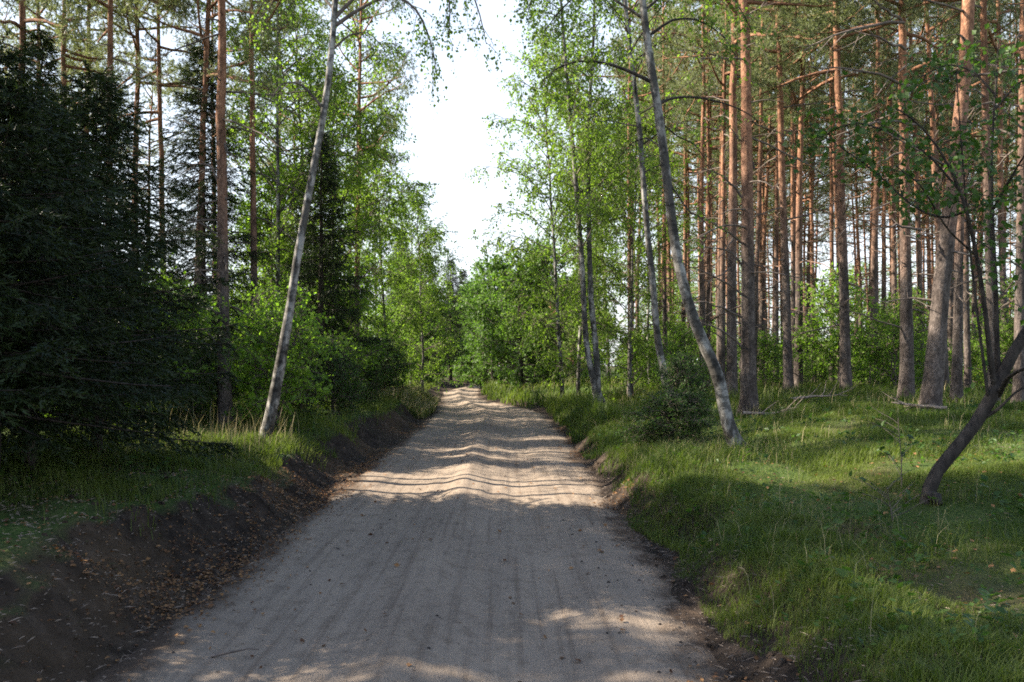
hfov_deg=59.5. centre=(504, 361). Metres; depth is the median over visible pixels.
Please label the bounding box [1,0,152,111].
scots pine
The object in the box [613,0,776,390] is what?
scots pine
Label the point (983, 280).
birch tree
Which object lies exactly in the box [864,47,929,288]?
scots pine
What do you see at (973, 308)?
scots pine
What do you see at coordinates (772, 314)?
scots pine
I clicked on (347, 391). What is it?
beech bush
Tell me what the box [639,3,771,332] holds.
scots pine
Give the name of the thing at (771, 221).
scots pine
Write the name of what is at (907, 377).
scots pine
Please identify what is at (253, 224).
scots pine
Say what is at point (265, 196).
aspen tree
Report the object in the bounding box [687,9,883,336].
scots pine
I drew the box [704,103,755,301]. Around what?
scots pine
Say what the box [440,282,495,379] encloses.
oak tree
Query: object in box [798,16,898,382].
scots pine
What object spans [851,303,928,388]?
rowan sapling
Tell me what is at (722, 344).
scots pine
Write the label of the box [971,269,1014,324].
birch tree
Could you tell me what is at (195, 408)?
beech bush
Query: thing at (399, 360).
rowan sapling
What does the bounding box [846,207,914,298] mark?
scots pine
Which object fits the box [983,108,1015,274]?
scots pine
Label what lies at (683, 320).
scots pine
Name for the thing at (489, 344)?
oak tree
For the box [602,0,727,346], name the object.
scots pine
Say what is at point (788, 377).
scots pine
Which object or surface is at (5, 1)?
scots pine
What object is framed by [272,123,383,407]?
spruce tree
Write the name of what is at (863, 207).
scots pine
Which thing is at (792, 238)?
scots pine
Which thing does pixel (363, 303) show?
rowan sapling
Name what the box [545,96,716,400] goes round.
birch tree
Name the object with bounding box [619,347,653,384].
rowan sapling
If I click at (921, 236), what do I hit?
scots pine
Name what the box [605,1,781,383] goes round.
scots pine
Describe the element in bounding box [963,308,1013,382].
rowan sapling
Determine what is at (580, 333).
birch tree
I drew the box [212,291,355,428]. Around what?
rowan sapling
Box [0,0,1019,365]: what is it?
sky
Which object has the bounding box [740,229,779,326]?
birch tree
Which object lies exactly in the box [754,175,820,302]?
scots pine
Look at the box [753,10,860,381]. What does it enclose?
scots pine
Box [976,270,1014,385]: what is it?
rowan sapling
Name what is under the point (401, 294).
birch tree
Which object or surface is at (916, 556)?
herbs
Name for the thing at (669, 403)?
beech bush
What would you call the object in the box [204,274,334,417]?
rowan sapling
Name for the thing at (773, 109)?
scots pine
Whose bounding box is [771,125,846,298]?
scots pine
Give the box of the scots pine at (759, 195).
[720,0,792,378]
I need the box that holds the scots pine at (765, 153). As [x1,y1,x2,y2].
[678,1,853,377]
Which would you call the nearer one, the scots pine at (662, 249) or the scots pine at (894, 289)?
the scots pine at (894, 289)
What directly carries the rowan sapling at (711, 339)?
on the ground at (54, 646)
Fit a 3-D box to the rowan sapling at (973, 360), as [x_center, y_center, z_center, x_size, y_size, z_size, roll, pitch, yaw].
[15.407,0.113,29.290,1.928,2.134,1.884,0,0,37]
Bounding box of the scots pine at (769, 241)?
[727,198,772,301]
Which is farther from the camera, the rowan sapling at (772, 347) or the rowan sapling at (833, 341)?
the rowan sapling at (772, 347)
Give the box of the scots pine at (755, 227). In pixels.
[716,111,786,323]
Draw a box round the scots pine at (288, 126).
[225,8,352,273]
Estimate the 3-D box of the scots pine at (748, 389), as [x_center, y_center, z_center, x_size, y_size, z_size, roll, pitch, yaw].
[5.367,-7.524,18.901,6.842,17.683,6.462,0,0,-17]
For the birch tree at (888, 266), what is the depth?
104.87 m
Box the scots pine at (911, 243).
[879,198,934,318]
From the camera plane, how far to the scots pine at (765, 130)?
41.96 m
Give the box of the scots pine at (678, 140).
[636,2,796,361]
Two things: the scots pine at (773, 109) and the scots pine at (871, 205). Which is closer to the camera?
the scots pine at (773, 109)
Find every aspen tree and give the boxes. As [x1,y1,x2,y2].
[211,150,325,382]
[230,161,347,386]
[317,184,404,339]
[371,249,434,378]
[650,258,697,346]
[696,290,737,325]
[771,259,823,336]
[848,259,880,339]
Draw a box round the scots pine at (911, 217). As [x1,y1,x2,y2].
[863,90,949,337]
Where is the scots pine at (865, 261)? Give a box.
[828,92,887,319]
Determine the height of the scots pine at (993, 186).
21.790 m
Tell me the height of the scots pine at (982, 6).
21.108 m
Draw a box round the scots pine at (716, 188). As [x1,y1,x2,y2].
[672,76,755,327]
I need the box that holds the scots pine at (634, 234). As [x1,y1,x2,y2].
[610,90,675,324]
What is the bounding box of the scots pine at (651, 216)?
[601,142,683,305]
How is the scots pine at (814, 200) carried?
on the ground at (54, 646)
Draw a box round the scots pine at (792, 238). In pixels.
[730,0,864,369]
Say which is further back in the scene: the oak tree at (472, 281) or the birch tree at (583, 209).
the oak tree at (472, 281)
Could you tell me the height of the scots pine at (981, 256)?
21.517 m
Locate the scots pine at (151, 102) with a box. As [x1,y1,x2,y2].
[91,60,228,238]
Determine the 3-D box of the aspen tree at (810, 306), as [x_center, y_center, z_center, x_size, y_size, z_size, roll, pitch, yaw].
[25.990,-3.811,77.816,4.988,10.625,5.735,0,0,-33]
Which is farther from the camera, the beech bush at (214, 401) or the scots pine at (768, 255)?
the scots pine at (768, 255)
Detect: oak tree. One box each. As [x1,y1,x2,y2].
[380,274,466,383]
[417,315,447,376]
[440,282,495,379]
[444,274,505,379]
[447,252,530,387]
[460,245,575,390]
[490,234,605,380]
[510,301,533,379]
[527,270,617,378]
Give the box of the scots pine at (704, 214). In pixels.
[682,106,728,300]
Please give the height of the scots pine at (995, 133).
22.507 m
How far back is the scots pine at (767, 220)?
65.88 m
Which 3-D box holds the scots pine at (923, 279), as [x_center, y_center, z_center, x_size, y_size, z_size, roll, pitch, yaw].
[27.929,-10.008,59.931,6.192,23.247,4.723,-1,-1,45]
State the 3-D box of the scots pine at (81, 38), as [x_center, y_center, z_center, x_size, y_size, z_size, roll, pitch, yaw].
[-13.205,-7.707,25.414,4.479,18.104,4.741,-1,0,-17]
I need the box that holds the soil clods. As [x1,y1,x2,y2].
[1,414,931,681]
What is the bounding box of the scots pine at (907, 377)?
[766,0,991,400]
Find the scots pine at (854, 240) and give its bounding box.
[819,57,886,338]
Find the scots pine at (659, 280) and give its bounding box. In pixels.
[605,2,717,327]
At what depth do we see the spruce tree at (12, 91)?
7.64 m
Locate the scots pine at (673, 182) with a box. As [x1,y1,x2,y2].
[639,9,705,320]
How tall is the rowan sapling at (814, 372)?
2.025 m
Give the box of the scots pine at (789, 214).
[739,130,790,282]
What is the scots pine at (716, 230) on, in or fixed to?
on the ground at (54, 646)
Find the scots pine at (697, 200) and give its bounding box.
[649,5,756,323]
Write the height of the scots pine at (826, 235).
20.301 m
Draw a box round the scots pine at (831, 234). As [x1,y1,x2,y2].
[772,8,898,382]
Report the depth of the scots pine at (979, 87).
33.02 m
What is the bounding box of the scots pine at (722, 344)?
[644,1,814,380]
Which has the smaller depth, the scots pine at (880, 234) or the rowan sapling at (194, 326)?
the rowan sapling at (194, 326)
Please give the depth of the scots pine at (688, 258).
43.36 m
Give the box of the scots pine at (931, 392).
[799,0,1023,411]
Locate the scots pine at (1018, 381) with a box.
[967,0,1023,403]
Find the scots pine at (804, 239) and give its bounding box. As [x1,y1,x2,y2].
[755,54,848,331]
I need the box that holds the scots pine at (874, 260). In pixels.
[806,0,946,387]
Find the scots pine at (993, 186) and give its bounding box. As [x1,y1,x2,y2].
[949,114,1014,285]
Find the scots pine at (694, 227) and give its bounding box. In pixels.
[680,186,754,328]
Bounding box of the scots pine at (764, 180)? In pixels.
[704,114,825,334]
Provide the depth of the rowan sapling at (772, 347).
29.61 m
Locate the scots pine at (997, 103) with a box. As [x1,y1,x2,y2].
[953,19,1015,312]
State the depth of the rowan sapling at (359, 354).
21.83 m
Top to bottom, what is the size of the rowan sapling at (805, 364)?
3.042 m
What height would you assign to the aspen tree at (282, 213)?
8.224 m
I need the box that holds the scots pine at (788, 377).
[686,0,890,390]
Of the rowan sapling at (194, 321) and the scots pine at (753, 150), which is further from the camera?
the scots pine at (753, 150)
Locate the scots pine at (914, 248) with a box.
[911,214,970,312]
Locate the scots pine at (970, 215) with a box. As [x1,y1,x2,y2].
[968,77,1014,332]
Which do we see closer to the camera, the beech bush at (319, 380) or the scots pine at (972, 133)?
the beech bush at (319, 380)
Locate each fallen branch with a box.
[790,377,857,399]
[883,392,946,409]
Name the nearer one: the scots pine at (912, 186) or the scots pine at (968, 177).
the scots pine at (912, 186)
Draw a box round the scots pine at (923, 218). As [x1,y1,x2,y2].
[868,99,970,334]
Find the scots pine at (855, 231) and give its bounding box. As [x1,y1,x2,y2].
[820,141,881,335]
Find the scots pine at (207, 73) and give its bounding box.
[113,0,292,405]
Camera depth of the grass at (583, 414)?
8.56 m
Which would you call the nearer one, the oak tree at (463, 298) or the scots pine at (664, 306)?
the scots pine at (664, 306)
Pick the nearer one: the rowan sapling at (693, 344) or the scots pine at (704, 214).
the rowan sapling at (693, 344)
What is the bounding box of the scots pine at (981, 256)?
[922,0,1016,382]
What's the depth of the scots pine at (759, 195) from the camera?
28.10 m
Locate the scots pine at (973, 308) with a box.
[934,11,1018,345]
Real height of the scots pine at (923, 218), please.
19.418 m
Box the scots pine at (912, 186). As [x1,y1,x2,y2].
[870,7,1013,343]
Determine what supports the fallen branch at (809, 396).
on the ground at (54, 646)
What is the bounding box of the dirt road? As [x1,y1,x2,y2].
[90,380,730,681]
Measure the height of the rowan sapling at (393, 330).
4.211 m
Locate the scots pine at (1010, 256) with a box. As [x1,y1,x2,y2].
[983,163,1015,324]
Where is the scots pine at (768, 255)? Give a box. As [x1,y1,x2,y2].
[727,112,785,377]
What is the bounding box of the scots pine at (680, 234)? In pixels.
[642,105,699,319]
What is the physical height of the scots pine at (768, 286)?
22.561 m
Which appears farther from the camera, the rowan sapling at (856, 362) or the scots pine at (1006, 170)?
the scots pine at (1006, 170)
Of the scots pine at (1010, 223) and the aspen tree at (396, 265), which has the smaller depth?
the aspen tree at (396, 265)
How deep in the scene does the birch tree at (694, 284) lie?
105.51 m
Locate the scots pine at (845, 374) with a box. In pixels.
[728,0,947,390]
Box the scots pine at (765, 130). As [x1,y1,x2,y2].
[697,18,847,369]
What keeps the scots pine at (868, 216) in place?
on the ground at (54, 646)
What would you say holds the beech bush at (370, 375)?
on the ground at (54, 646)
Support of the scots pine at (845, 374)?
on the ground at (54, 646)
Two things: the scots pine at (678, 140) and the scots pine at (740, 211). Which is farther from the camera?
the scots pine at (740, 211)
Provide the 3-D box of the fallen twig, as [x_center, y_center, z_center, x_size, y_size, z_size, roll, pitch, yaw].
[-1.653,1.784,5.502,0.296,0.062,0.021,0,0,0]
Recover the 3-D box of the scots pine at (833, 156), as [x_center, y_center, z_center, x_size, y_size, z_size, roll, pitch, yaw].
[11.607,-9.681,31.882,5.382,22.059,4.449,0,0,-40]
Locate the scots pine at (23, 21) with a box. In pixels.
[0,0,98,166]
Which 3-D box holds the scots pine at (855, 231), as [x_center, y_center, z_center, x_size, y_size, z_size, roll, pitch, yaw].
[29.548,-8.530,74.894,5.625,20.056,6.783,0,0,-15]
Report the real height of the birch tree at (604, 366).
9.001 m
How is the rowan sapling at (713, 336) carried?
on the ground at (54, 646)
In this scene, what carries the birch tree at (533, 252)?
on the ground at (54, 646)
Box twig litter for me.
[0,405,1023,681]
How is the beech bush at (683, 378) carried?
on the ground at (54, 646)
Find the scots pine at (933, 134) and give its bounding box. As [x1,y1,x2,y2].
[858,0,979,393]
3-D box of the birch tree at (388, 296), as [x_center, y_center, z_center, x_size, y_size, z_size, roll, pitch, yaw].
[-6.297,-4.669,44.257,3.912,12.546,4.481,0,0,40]
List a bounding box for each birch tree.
[192,0,379,349]
[206,0,397,373]
[231,0,507,442]
[236,50,419,395]
[287,0,439,374]
[323,86,446,386]
[341,156,424,346]
[385,183,473,397]
[392,188,453,386]
[463,28,636,396]
[497,0,782,446]
[500,0,655,404]
[510,30,644,395]
[536,0,722,393]
[540,88,657,380]
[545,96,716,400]
[550,126,645,362]
[594,80,699,387]
[598,298,618,374]
[621,290,652,343]
[642,230,686,331]
[655,221,697,343]
[680,185,740,323]
[690,255,697,358]
[712,233,740,339]
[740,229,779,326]
[878,235,915,298]
[889,268,926,327]
[934,217,984,344]
[969,249,985,323]
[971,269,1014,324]
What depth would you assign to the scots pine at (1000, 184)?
30.23 m
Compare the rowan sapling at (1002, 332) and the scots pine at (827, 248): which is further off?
the scots pine at (827, 248)
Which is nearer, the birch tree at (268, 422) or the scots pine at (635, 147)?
the birch tree at (268, 422)
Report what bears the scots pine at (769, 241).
on the ground at (54, 646)
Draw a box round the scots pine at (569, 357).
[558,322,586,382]
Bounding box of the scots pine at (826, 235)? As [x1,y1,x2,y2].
[786,137,860,320]
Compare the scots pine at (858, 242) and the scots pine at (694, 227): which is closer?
the scots pine at (858, 242)
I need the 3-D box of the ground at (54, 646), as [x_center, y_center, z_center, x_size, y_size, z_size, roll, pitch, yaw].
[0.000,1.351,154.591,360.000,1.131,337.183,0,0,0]
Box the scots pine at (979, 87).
[919,0,1018,284]
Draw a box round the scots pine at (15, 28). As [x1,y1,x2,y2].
[0,23,47,68]
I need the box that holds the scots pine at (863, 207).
[806,22,928,317]
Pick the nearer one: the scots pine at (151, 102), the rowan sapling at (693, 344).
the rowan sapling at (693, 344)
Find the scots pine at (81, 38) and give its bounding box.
[0,1,124,132]
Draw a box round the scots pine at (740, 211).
[691,133,786,330]
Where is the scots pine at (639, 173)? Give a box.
[602,8,700,381]
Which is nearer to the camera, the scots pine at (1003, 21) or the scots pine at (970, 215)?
the scots pine at (1003, 21)
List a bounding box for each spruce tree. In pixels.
[0,28,211,469]
[0,84,241,469]
[0,211,126,445]
[0,266,90,463]
[1,58,255,450]
[2,20,108,412]
[32,245,137,421]
[143,28,276,402]
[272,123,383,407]
[379,233,428,379]
[382,237,433,365]
[421,255,454,381]
[436,258,472,380]
[448,269,478,379]
[500,289,524,381]
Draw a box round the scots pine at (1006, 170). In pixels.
[967,0,1016,319]
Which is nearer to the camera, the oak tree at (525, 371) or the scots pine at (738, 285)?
the scots pine at (738, 285)
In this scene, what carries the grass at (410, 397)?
on the ground at (54, 646)
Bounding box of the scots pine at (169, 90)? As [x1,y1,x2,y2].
[142,0,285,390]
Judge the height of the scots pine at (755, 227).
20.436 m
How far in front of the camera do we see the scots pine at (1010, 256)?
75.05 m
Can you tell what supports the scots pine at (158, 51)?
on the ground at (54, 646)
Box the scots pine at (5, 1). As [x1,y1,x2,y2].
[1,0,78,80]
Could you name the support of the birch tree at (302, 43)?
on the ground at (54, 646)
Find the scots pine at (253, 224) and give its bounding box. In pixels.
[185,0,331,400]
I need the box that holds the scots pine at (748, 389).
[673,0,872,412]
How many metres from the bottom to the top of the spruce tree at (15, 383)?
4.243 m
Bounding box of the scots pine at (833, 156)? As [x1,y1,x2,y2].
[795,0,882,379]
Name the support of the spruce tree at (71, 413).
on the ground at (54, 646)
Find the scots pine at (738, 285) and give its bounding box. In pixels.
[682,119,770,373]
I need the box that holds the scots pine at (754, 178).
[718,57,860,310]
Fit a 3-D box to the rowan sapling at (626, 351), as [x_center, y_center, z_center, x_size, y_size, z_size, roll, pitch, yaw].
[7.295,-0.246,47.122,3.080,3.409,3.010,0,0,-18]
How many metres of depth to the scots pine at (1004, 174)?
54.17 m
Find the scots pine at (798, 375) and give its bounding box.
[737,0,898,386]
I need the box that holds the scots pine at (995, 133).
[954,1,1019,244]
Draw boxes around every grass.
[0,381,441,539]
[480,375,1023,681]
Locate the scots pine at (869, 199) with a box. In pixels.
[847,93,939,287]
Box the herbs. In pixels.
[0,392,1023,655]
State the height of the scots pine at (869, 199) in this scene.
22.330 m
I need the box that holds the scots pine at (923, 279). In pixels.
[896,44,941,343]
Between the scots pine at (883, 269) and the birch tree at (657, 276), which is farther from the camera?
the birch tree at (657, 276)
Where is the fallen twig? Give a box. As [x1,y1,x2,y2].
[211,648,258,657]
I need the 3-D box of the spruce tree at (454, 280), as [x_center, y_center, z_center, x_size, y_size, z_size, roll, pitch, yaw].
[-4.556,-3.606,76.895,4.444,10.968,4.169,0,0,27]
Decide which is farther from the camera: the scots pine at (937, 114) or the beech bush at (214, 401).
the scots pine at (937, 114)
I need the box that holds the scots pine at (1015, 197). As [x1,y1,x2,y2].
[994,76,1016,260]
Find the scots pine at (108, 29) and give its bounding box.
[32,0,206,241]
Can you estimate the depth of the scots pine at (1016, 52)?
31.55 m
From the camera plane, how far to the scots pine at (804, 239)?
54.71 m
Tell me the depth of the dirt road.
7.12 m
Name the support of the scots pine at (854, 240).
on the ground at (54, 646)
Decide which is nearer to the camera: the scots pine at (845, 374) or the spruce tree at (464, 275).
the scots pine at (845, 374)
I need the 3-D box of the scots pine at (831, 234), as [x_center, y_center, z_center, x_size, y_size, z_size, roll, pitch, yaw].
[12.480,-9.080,34.122,4.889,20.964,4.619,0,0,-30]
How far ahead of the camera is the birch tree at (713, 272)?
79.56 m
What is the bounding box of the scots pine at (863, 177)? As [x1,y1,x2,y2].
[844,4,932,383]
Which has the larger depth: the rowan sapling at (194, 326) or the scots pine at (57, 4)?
the rowan sapling at (194, 326)
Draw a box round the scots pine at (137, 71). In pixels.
[31,0,234,282]
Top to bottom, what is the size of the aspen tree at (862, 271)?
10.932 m
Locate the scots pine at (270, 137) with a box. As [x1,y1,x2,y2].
[209,40,344,300]
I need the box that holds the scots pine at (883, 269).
[839,0,943,384]
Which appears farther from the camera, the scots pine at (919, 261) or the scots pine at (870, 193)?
the scots pine at (870, 193)
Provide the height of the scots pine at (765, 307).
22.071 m
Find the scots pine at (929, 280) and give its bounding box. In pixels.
[849,8,1012,331]
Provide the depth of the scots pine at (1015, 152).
48.85 m
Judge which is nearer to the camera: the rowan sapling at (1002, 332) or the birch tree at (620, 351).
the rowan sapling at (1002, 332)
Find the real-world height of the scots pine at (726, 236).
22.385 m
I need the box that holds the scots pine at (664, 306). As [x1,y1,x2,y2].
[609,0,722,363]
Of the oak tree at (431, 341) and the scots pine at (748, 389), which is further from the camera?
the oak tree at (431, 341)
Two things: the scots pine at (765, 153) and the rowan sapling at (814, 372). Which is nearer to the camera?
the rowan sapling at (814, 372)
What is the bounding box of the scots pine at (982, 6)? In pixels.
[923,0,1018,402]
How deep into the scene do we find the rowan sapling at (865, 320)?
35.86 m
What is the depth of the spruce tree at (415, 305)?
55.92 m
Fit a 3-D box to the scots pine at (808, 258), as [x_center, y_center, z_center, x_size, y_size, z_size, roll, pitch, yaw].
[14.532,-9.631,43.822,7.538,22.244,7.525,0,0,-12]
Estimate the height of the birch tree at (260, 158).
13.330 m
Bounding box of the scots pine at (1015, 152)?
[924,33,1016,330]
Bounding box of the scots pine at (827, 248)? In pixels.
[807,123,866,255]
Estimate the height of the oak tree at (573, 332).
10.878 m
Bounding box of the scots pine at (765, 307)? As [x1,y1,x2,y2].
[701,34,822,380]
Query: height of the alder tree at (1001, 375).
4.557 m
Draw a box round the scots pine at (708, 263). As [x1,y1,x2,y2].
[653,0,772,386]
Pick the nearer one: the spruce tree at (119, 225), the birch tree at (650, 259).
the spruce tree at (119, 225)
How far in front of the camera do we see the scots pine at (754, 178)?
51.14 m
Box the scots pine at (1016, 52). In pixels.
[955,29,1018,302]
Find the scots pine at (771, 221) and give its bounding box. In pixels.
[740,127,803,339]
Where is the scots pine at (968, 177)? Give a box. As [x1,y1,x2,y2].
[912,89,1006,324]
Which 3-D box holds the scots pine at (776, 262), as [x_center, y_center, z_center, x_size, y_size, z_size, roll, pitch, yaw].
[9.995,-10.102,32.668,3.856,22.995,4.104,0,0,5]
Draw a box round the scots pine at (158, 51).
[79,0,232,276]
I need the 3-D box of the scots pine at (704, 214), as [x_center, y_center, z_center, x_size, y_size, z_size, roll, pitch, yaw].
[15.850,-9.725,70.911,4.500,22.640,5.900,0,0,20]
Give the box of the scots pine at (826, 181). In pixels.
[819,11,930,303]
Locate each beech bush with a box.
[147,335,220,423]
[188,335,247,413]
[281,349,327,416]
[306,333,370,415]
[345,333,398,405]
[359,331,420,392]
[614,385,731,450]
[653,345,715,441]
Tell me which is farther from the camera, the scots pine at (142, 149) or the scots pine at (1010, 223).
the scots pine at (1010, 223)
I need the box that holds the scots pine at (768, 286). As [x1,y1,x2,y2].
[766,176,778,356]
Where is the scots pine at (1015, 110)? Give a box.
[974,15,1018,320]
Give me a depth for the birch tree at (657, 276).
99.71 m
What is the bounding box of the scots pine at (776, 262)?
[757,6,822,384]
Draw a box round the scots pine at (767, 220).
[726,157,790,300]
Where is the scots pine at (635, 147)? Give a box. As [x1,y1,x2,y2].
[601,35,680,324]
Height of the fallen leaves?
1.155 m
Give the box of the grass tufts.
[0,386,1010,516]
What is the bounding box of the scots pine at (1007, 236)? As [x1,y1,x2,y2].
[969,155,1015,320]
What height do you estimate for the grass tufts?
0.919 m
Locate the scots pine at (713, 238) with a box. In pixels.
[683,182,772,324]
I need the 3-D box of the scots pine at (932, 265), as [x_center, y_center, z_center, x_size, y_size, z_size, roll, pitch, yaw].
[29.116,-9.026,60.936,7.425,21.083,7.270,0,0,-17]
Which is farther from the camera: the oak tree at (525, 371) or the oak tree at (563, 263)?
the oak tree at (525, 371)
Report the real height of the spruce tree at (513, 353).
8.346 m
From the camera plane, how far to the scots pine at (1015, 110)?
51.09 m
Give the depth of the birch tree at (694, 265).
97.84 m
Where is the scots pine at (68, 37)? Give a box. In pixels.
[5,0,148,198]
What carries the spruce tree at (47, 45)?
on the ground at (54, 646)
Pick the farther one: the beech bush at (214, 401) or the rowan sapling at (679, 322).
the rowan sapling at (679, 322)
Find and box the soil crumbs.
[167,463,696,676]
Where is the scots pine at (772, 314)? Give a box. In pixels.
[753,158,817,371]
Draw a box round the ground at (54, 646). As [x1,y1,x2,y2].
[0,366,1023,681]
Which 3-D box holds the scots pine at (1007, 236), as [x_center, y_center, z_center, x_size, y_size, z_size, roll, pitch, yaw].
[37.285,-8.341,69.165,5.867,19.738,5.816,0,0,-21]
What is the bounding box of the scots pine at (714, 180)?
[669,31,754,318]
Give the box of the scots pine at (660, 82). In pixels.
[555,0,695,396]
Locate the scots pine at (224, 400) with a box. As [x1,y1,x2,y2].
[143,0,323,426]
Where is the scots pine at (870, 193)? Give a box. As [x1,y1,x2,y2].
[815,94,922,315]
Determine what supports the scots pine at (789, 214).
on the ground at (54, 646)
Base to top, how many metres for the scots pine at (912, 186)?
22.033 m
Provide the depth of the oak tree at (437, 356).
89.74 m
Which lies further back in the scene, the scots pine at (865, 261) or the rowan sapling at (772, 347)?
the scots pine at (865, 261)
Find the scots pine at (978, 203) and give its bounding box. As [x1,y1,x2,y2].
[945,12,1010,335]
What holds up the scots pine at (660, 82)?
on the ground at (54, 646)
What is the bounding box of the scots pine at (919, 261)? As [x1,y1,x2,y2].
[822,0,1019,382]
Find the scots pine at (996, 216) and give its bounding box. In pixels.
[968,96,1016,327]
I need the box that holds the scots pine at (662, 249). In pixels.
[637,110,705,317]
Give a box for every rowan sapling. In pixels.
[48,251,243,420]
[124,271,216,410]
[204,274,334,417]
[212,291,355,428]
[282,263,402,381]
[303,328,381,409]
[362,307,415,381]
[373,334,411,385]
[610,331,655,380]
[611,340,627,371]
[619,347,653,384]
[634,331,690,386]
[644,315,693,371]
[645,317,715,389]
[681,324,740,386]
[688,319,726,375]
[737,324,793,387]
[777,262,894,387]
[779,328,810,378]
[803,348,836,383]
[835,343,868,384]
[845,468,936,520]
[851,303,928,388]
[851,325,891,382]
[854,287,948,385]
[861,291,929,383]
[863,406,917,488]
[869,328,927,389]
[916,338,951,382]
[948,336,1001,389]
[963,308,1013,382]
[971,319,1013,386]
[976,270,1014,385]
[998,289,1013,346]
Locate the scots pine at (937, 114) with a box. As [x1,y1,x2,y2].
[881,1,1015,325]
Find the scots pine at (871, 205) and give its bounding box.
[822,0,915,377]
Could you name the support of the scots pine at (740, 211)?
on the ground at (54, 646)
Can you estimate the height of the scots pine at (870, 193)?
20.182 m
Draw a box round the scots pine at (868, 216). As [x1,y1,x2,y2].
[835,40,945,296]
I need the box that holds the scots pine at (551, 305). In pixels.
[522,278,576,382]
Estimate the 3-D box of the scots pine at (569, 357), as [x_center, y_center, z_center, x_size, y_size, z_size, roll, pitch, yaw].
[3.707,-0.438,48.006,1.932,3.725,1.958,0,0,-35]
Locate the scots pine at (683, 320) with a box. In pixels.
[634,1,740,350]
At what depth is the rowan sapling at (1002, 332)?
26.56 m
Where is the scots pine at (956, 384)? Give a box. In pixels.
[862,0,1015,402]
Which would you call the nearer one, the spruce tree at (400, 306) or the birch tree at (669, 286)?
the birch tree at (669, 286)
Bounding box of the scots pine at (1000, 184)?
[913,0,1019,387]
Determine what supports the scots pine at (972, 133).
on the ground at (54, 646)
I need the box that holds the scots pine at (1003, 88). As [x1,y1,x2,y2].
[933,0,1018,245]
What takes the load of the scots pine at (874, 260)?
on the ground at (54, 646)
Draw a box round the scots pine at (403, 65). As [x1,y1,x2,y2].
[291,0,424,377]
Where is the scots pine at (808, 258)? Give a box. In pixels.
[754,1,897,383]
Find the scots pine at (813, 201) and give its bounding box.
[785,139,828,302]
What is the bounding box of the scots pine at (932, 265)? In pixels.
[910,121,995,284]
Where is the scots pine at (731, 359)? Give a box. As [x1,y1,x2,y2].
[648,0,837,398]
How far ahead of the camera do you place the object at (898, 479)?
7.68 m
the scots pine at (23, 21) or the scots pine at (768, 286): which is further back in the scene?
the scots pine at (768, 286)
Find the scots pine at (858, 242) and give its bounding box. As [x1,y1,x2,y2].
[814,28,924,329]
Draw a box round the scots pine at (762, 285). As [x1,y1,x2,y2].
[682,12,803,382]
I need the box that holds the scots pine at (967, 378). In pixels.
[866,0,1019,390]
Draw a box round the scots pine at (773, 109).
[683,0,826,384]
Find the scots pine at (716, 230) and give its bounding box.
[678,83,738,325]
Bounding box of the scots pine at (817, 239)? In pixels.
[768,140,860,321]
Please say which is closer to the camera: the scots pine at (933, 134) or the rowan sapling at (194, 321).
the rowan sapling at (194, 321)
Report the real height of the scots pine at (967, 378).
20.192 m
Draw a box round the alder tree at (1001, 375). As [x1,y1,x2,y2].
[782,23,1023,504]
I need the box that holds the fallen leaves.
[0,395,1023,681]
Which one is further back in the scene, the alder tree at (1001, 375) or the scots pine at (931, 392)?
the scots pine at (931, 392)
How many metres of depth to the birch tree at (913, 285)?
101.43 m
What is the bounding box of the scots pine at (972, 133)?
[868,3,1018,325]
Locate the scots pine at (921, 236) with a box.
[896,119,934,295]
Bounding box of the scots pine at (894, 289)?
[811,0,978,368]
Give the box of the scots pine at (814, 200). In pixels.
[737,83,860,381]
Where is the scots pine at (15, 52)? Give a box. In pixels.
[0,29,103,142]
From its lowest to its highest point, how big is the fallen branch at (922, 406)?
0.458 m
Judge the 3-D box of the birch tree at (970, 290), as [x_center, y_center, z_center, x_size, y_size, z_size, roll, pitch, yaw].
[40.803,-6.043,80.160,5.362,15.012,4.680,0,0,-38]
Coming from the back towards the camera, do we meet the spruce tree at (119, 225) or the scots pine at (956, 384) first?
the scots pine at (956, 384)
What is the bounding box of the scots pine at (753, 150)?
[660,0,854,340]
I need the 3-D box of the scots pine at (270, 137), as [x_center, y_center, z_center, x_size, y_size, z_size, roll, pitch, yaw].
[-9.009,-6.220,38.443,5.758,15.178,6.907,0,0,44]
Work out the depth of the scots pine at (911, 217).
54.16 m
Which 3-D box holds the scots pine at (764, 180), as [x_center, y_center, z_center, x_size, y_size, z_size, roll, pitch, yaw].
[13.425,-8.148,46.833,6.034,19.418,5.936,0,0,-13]
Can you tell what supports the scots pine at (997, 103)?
on the ground at (54, 646)
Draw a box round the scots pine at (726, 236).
[676,123,768,338]
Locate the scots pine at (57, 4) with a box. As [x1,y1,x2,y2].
[1,0,85,25]
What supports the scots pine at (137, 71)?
on the ground at (54, 646)
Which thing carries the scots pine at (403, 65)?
on the ground at (54, 646)
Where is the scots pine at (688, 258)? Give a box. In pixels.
[619,0,740,373]
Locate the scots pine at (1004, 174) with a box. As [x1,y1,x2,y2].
[968,93,1015,277]
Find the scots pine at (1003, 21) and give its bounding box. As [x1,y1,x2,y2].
[944,0,1019,307]
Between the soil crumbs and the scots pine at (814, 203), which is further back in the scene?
the scots pine at (814, 203)
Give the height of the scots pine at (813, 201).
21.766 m
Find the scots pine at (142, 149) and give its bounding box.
[2,0,180,187]
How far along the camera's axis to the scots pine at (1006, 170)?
44.19 m
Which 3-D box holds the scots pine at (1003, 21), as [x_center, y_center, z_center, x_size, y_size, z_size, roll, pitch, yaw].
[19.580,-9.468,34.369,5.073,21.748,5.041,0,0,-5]
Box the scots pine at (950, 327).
[866,0,1019,379]
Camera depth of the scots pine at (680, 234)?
66.69 m

